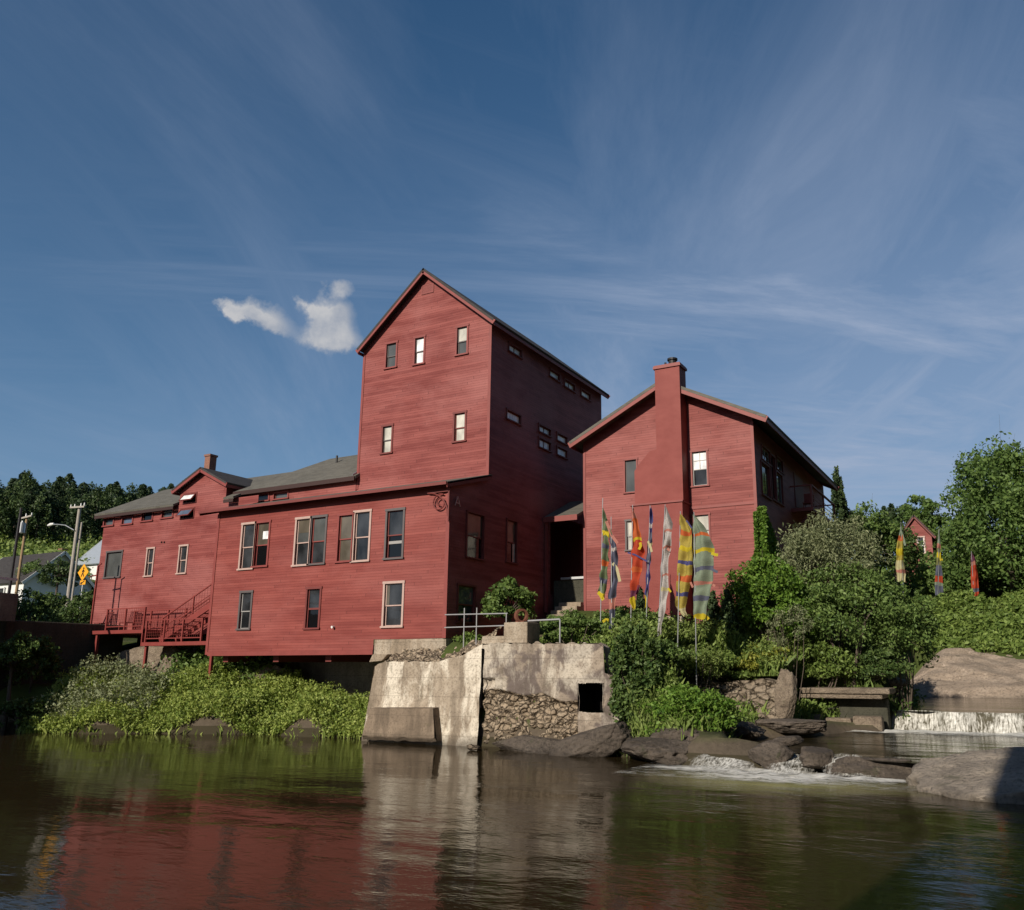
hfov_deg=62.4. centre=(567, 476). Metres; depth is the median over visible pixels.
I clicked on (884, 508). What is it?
fir tree
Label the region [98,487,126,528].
pine tree
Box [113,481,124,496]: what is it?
pine tree
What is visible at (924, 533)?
cabin
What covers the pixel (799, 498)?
door
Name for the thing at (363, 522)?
window
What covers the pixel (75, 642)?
bridge
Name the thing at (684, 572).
prayer flag
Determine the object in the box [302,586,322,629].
window
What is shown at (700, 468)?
window
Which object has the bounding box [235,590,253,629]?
window
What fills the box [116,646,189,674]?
rock
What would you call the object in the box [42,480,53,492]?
broadleaf tree
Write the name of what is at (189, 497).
window
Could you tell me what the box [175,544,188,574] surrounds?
window
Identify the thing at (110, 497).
pine tree
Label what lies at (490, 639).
concrete step
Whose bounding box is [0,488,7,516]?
broadleaf tree
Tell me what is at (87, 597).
tree
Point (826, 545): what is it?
bush
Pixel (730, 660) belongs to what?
shrub
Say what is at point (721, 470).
gable house
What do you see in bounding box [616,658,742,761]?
undergrowth
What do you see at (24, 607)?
tree
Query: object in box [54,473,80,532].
pine tree
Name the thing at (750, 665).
shrub
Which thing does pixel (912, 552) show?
tree
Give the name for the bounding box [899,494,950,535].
tree
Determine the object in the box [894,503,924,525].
tree
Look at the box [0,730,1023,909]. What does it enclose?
water
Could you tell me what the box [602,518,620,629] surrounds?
prayer flag
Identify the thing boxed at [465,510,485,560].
window
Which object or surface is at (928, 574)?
bush
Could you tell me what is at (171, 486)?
pine tree
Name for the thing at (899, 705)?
undergrowth
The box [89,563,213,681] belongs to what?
deck
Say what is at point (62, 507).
pine tree
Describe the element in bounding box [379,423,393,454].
window
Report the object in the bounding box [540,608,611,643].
hedge
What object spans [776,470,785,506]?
window
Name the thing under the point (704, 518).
window
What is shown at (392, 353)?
window
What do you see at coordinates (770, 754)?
rock
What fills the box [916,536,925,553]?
window
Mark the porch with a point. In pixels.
(566, 589)
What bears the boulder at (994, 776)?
on the ground
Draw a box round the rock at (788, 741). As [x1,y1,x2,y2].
[773,736,803,746]
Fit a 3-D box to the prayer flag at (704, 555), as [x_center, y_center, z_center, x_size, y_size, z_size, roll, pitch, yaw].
[4.507,4.579,27.340,0.925,7.037,0.360,-4,-13,15]
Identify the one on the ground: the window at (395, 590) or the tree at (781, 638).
the tree at (781, 638)
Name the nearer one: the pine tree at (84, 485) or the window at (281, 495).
the window at (281, 495)
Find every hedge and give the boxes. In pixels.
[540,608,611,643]
[592,605,670,630]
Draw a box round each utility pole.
[7,508,22,592]
[15,513,32,593]
[47,503,84,606]
[71,522,82,599]
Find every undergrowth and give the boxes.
[14,661,369,739]
[32,653,186,727]
[160,646,291,684]
[451,630,540,644]
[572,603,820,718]
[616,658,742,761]
[633,661,762,725]
[810,610,925,729]
[829,547,1005,598]
[869,588,1023,655]
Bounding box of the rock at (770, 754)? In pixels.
[748,740,793,770]
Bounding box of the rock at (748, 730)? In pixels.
[728,721,765,739]
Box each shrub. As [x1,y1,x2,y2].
[636,682,748,733]
[643,638,701,682]
[664,641,725,692]
[679,642,749,690]
[700,660,762,680]
[725,642,793,680]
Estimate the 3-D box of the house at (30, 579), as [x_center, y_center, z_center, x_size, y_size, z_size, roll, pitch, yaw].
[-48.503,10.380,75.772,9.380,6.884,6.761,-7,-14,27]
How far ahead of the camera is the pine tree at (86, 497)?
114.53 m
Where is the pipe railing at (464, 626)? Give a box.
[444,608,507,646]
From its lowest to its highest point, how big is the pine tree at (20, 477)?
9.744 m
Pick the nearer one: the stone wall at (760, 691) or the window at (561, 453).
the stone wall at (760, 691)
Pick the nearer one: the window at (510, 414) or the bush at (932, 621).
the bush at (932, 621)
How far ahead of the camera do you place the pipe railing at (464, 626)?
29.16 m
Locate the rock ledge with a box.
[910,648,1023,697]
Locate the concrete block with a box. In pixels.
[504,622,539,643]
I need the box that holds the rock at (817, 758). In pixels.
[799,746,833,770]
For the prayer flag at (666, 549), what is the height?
5.083 m
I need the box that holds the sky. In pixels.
[0,0,1023,584]
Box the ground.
[0,527,1023,772]
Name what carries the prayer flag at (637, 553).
on the ground
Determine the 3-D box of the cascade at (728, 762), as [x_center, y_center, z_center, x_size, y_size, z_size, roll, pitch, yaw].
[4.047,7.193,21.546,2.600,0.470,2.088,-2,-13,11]
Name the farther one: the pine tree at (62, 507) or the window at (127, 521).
the pine tree at (62, 507)
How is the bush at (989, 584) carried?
on the ground
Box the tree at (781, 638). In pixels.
[765,604,813,710]
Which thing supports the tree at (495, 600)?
on the ground
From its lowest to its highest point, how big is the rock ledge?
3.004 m
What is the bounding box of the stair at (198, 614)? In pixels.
[159,584,210,641]
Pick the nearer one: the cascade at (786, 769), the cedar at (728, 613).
the cascade at (786, 769)
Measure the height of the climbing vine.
4.547 m
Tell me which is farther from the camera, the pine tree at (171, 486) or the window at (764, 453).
the pine tree at (171, 486)
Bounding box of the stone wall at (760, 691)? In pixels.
[683,678,777,718]
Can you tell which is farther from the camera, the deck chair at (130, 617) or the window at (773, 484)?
the deck chair at (130, 617)
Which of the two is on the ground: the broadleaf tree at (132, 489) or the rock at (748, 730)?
the broadleaf tree at (132, 489)
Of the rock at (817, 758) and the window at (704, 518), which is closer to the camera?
the rock at (817, 758)
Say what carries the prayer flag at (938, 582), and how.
on the ground
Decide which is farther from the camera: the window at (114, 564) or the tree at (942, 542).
the tree at (942, 542)
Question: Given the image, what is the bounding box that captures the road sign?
[78,564,88,607]
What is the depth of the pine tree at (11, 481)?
124.19 m
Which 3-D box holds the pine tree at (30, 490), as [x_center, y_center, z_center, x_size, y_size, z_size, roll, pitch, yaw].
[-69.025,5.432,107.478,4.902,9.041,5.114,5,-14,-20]
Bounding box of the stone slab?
[799,687,895,730]
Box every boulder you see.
[774,668,796,718]
[906,747,1023,804]
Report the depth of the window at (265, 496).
39.25 m
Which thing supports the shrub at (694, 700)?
on the ground
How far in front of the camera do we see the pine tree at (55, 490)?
120.24 m
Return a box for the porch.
[543,501,583,612]
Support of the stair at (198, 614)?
on the deck
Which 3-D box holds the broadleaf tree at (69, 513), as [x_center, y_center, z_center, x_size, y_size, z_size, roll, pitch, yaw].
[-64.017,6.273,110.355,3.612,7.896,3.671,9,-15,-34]
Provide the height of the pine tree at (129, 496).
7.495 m
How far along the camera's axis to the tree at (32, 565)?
72.72 m
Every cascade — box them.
[697,755,751,770]
[774,755,802,774]
[832,757,860,776]
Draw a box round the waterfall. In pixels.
[891,710,1023,734]
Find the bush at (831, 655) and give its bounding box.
[785,630,862,687]
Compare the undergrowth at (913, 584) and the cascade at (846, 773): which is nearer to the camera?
the cascade at (846, 773)
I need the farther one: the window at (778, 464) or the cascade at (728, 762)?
the window at (778, 464)
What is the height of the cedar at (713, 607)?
2.027 m
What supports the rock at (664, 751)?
on the ground
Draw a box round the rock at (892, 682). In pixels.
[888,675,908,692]
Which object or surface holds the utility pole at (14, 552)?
on the ground
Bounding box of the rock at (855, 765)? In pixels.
[824,756,913,779]
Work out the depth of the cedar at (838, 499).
50.73 m
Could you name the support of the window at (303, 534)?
in the mill building
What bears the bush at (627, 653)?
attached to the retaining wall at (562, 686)
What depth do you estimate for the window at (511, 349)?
36.61 m
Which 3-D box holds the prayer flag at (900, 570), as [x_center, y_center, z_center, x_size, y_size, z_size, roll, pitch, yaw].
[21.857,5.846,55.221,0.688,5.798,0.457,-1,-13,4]
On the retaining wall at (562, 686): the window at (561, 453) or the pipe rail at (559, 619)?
the pipe rail at (559, 619)
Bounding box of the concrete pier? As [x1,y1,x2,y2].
[361,643,483,745]
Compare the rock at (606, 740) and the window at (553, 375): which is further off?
the window at (553, 375)
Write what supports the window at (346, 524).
in the mill building
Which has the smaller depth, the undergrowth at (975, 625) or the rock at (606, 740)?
the rock at (606, 740)
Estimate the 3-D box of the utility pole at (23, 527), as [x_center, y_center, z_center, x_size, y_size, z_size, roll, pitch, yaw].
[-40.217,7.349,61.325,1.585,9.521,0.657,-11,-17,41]
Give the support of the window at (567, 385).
in the mill building
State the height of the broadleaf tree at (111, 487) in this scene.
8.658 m
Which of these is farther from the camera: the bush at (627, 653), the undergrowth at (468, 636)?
the undergrowth at (468, 636)
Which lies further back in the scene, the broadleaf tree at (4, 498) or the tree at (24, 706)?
the broadleaf tree at (4, 498)
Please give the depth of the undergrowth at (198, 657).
36.70 m
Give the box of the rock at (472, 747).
[466,744,479,749]
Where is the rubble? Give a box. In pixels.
[384,626,501,661]
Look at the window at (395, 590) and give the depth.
31.42 m
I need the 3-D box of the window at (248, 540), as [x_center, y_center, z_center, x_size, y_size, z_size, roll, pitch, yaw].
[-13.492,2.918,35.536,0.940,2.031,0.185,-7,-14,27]
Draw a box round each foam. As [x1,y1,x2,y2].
[656,765,905,783]
[854,729,1023,735]
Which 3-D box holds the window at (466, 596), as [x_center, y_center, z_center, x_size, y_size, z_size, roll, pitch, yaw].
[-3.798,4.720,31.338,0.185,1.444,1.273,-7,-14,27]
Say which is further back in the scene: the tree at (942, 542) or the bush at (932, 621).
the tree at (942, 542)
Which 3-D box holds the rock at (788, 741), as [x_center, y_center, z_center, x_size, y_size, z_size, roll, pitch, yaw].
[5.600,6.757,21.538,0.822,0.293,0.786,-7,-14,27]
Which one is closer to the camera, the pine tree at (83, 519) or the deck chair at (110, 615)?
the deck chair at (110, 615)
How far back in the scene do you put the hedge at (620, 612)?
29.52 m
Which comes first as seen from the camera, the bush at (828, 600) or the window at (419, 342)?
the bush at (828, 600)
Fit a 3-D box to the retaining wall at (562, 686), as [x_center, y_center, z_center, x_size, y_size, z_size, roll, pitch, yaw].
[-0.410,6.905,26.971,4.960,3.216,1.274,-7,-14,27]
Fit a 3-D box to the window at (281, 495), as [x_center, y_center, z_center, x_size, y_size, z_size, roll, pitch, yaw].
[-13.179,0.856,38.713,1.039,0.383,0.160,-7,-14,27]
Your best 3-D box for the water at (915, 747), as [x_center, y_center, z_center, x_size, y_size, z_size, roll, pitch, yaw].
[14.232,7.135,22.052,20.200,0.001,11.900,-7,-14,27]
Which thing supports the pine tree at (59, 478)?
on the ground
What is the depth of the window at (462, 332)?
35.65 m
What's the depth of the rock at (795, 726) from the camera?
25.44 m
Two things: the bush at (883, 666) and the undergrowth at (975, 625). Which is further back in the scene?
the undergrowth at (975, 625)
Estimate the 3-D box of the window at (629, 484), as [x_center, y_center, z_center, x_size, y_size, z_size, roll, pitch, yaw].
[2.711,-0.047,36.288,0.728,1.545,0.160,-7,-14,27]
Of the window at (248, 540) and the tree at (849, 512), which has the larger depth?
the tree at (849, 512)
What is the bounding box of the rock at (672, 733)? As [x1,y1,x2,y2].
[650,725,730,739]
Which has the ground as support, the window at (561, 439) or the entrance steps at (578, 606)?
the entrance steps at (578, 606)
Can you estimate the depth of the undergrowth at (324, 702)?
33.11 m
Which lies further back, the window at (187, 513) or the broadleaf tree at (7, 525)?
the broadleaf tree at (7, 525)
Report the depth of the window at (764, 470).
35.31 m
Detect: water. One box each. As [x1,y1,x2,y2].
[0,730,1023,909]
[749,731,1023,763]
[890,697,1023,712]
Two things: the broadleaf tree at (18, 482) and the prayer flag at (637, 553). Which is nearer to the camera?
the prayer flag at (637, 553)
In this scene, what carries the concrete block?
on the retaining wall at (562, 686)
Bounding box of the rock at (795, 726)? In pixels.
[754,718,826,734]
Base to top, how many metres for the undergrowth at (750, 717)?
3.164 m
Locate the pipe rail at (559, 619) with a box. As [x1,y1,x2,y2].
[528,618,560,642]
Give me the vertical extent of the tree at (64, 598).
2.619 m
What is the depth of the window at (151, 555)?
41.51 m
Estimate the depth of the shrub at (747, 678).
28.80 m
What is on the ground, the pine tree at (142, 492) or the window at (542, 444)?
the pine tree at (142, 492)
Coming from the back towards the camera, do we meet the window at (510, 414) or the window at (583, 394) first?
the window at (583, 394)
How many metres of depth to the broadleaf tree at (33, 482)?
113.19 m
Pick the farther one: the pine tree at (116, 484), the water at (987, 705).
the pine tree at (116, 484)
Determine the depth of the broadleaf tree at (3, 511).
104.81 m
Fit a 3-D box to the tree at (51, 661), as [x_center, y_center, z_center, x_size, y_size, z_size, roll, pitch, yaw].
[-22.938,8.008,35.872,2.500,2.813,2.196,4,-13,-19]
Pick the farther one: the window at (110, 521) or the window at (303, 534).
the window at (110, 521)
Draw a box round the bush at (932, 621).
[865,583,939,708]
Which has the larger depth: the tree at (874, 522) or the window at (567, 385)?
the tree at (874, 522)
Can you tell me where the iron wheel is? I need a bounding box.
[514,609,527,621]
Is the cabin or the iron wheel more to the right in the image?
the cabin
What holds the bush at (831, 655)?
on the ground
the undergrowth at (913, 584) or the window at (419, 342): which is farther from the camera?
the undergrowth at (913, 584)
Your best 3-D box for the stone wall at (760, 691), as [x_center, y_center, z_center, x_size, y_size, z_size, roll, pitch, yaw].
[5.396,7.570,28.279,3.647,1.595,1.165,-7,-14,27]
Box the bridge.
[0,577,123,690]
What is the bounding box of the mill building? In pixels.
[92,268,609,695]
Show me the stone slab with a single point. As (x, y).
(863, 705)
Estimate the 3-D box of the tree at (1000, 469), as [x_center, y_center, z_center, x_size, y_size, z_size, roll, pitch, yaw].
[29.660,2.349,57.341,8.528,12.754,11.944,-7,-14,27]
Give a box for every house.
[0,551,94,602]
[75,540,101,579]
[568,357,838,629]
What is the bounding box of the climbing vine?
[743,506,780,618]
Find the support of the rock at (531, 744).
on the ground
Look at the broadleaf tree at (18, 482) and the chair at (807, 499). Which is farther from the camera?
the broadleaf tree at (18, 482)
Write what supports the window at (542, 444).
in the mill building
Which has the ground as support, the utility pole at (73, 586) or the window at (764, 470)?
the utility pole at (73, 586)
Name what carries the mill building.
on the ground
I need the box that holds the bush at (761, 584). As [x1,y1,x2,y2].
[716,552,816,646]
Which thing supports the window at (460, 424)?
in the mill building
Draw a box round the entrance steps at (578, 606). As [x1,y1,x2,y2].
[547,602,583,615]
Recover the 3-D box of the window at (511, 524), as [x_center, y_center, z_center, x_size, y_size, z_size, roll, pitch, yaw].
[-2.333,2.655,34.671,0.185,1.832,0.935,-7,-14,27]
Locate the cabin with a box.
[903,514,936,583]
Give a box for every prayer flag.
[597,498,608,629]
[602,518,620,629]
[628,505,646,620]
[644,507,652,618]
[657,504,672,636]
[675,511,693,675]
[693,514,717,684]
[895,525,905,594]
[935,529,943,594]
[971,551,978,596]
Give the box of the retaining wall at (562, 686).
[480,641,623,742]
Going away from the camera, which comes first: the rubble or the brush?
the rubble
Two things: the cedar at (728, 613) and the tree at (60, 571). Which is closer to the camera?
the cedar at (728, 613)
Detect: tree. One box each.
[0,485,12,520]
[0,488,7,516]
[0,493,36,538]
[0,495,13,536]
[0,629,47,729]
[0,632,64,693]
[0,696,51,730]
[1,478,15,525]
[3,472,25,525]
[6,469,36,533]
[6,480,26,528]
[7,475,38,536]
[8,485,45,537]
[11,477,42,520]
[14,558,61,586]
[15,587,66,620]
[19,592,71,620]
[24,492,52,543]
[29,490,63,543]
[36,556,84,593]
[38,481,64,528]
[39,596,91,623]
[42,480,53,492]
[51,493,74,531]
[52,482,81,528]
[53,476,63,530]
[53,499,99,542]
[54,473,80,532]
[56,485,81,529]
[64,495,93,541]
[71,493,101,535]
[71,589,93,622]
[77,482,91,496]
[83,484,111,536]
[88,481,96,490]
[92,494,117,536]
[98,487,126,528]
[102,484,113,501]
[112,495,125,505]
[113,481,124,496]
[124,492,134,502]
[125,482,137,492]
[136,484,148,498]
[166,483,174,488]
[479,575,537,621]
[765,604,813,710]
[836,508,865,616]
[849,493,899,564]
[871,513,925,585]
[880,506,887,519]
[887,503,898,554]
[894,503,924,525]
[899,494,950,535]
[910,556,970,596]
[930,518,975,565]
[939,418,1023,597]
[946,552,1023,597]
[1006,539,1023,593]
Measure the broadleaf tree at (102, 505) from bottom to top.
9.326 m
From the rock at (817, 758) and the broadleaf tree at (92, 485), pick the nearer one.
the rock at (817, 758)
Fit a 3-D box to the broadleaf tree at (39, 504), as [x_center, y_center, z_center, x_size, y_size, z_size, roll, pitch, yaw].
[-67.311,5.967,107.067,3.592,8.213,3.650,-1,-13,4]
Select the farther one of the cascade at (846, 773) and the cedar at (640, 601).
the cedar at (640, 601)
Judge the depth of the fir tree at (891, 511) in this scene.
68.34 m
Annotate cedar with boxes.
[635,587,647,612]
[706,590,720,629]
[719,587,738,634]
[830,465,847,600]
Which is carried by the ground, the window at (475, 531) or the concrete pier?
the concrete pier
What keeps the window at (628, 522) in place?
in the gable house at (721, 470)
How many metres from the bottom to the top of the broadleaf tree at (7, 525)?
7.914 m
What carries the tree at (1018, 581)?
on the ground
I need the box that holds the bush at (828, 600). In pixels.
[785,561,930,686]
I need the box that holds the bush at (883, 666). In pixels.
[836,642,915,681]
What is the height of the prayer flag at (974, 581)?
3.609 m
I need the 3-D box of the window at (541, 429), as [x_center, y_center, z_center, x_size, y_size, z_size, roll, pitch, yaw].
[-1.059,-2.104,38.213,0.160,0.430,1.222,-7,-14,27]
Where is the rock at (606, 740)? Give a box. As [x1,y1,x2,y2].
[548,722,634,756]
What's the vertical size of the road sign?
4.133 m
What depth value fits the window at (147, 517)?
42.30 m
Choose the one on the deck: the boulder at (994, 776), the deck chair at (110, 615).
the deck chair at (110, 615)
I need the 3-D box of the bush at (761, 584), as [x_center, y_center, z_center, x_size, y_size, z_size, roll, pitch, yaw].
[7.141,4.617,30.801,2.981,3.990,3.441,10,-16,-39]
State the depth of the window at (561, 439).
39.69 m
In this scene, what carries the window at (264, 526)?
in the mill building
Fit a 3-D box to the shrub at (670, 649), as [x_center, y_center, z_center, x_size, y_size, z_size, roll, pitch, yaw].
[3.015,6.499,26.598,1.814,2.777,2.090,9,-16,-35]
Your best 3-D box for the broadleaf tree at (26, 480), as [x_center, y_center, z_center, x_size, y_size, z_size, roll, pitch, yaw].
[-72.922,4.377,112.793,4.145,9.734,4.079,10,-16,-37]
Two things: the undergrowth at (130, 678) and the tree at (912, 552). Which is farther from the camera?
the tree at (912, 552)
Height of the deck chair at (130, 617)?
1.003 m
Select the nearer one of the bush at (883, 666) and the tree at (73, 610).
the bush at (883, 666)
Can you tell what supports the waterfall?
on the water at (915, 747)
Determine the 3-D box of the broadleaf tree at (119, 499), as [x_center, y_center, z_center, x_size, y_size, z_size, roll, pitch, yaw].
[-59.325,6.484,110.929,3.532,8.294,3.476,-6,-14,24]
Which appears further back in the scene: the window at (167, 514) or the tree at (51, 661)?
the window at (167, 514)
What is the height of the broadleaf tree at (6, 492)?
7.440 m
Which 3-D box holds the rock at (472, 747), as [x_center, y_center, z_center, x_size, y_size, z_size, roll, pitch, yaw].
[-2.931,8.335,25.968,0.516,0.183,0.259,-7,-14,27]
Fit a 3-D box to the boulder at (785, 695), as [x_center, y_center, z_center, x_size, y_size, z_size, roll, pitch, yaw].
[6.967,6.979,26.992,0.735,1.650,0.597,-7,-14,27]
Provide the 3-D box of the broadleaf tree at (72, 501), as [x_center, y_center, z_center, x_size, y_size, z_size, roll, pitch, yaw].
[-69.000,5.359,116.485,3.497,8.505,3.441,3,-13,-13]
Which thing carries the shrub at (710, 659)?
on the ground
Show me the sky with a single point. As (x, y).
(814, 208)
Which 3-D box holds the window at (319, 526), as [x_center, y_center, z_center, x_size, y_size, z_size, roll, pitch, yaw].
[-9.994,2.530,33.746,0.953,2.011,0.185,-7,-14,27]
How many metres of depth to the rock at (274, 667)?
35.97 m
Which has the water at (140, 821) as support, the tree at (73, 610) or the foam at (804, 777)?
the foam at (804, 777)
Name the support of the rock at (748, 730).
in the water at (915, 747)
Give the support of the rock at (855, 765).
on the ground
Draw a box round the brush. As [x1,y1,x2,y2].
[0,529,102,577]
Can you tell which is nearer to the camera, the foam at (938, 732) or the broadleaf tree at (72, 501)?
the foam at (938, 732)
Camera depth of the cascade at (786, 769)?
20.32 m
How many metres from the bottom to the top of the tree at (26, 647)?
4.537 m
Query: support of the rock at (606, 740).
on the ground
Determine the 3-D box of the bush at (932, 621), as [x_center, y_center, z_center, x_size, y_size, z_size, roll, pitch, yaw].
[12.307,6.517,31.037,2.805,5.118,2.950,-7,-14,27]
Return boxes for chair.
[94,612,113,624]
[118,611,137,629]
[803,493,813,506]
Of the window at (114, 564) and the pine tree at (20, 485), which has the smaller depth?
the window at (114, 564)
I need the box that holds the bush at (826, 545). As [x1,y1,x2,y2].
[774,508,893,649]
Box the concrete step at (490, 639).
[482,636,503,644]
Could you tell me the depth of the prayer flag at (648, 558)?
29.20 m
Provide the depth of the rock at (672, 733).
23.06 m
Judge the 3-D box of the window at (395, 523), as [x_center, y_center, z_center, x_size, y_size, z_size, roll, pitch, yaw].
[-6.564,2.160,31.988,0.992,1.965,0.185,-7,-14,27]
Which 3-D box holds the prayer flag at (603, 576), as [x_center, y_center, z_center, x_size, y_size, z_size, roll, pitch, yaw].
[1.274,3.498,29.524,0.574,5.630,0.309,-7,-14,27]
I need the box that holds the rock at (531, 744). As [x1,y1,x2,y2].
[492,735,558,753]
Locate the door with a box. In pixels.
[793,472,803,507]
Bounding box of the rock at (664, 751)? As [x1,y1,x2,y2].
[621,737,690,764]
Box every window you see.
[101,517,114,526]
[102,550,123,578]
[119,515,133,525]
[139,512,153,522]
[142,547,155,576]
[159,506,174,518]
[175,507,194,519]
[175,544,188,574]
[178,492,197,503]
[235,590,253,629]
[236,521,255,570]
[250,520,271,567]
[254,492,269,501]
[271,490,289,500]
[291,516,311,566]
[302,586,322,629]
[308,514,328,565]
[334,512,354,562]
[350,509,372,562]
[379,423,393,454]
[380,580,404,627]
[382,507,405,559]
[383,340,398,369]
[411,334,425,365]
[451,410,466,442]
[454,323,468,356]
[456,583,476,623]
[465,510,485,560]
[505,518,518,564]
[506,407,522,426]
[508,341,523,359]
[538,423,552,437]
[538,436,552,452]
[549,367,561,382]
[556,431,568,445]
[556,445,568,459]
[564,377,576,393]
[580,387,591,401]
[623,457,637,493]
[624,519,631,551]
[689,448,709,487]
[692,512,710,545]
[760,460,772,500]
[761,444,771,466]
[770,452,778,502]
[776,455,784,474]
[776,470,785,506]
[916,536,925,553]
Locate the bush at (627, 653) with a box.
[607,620,662,726]
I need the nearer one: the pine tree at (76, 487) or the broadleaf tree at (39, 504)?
the broadleaf tree at (39, 504)
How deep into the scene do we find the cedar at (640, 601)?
32.28 m
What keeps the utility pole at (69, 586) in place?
on the ground

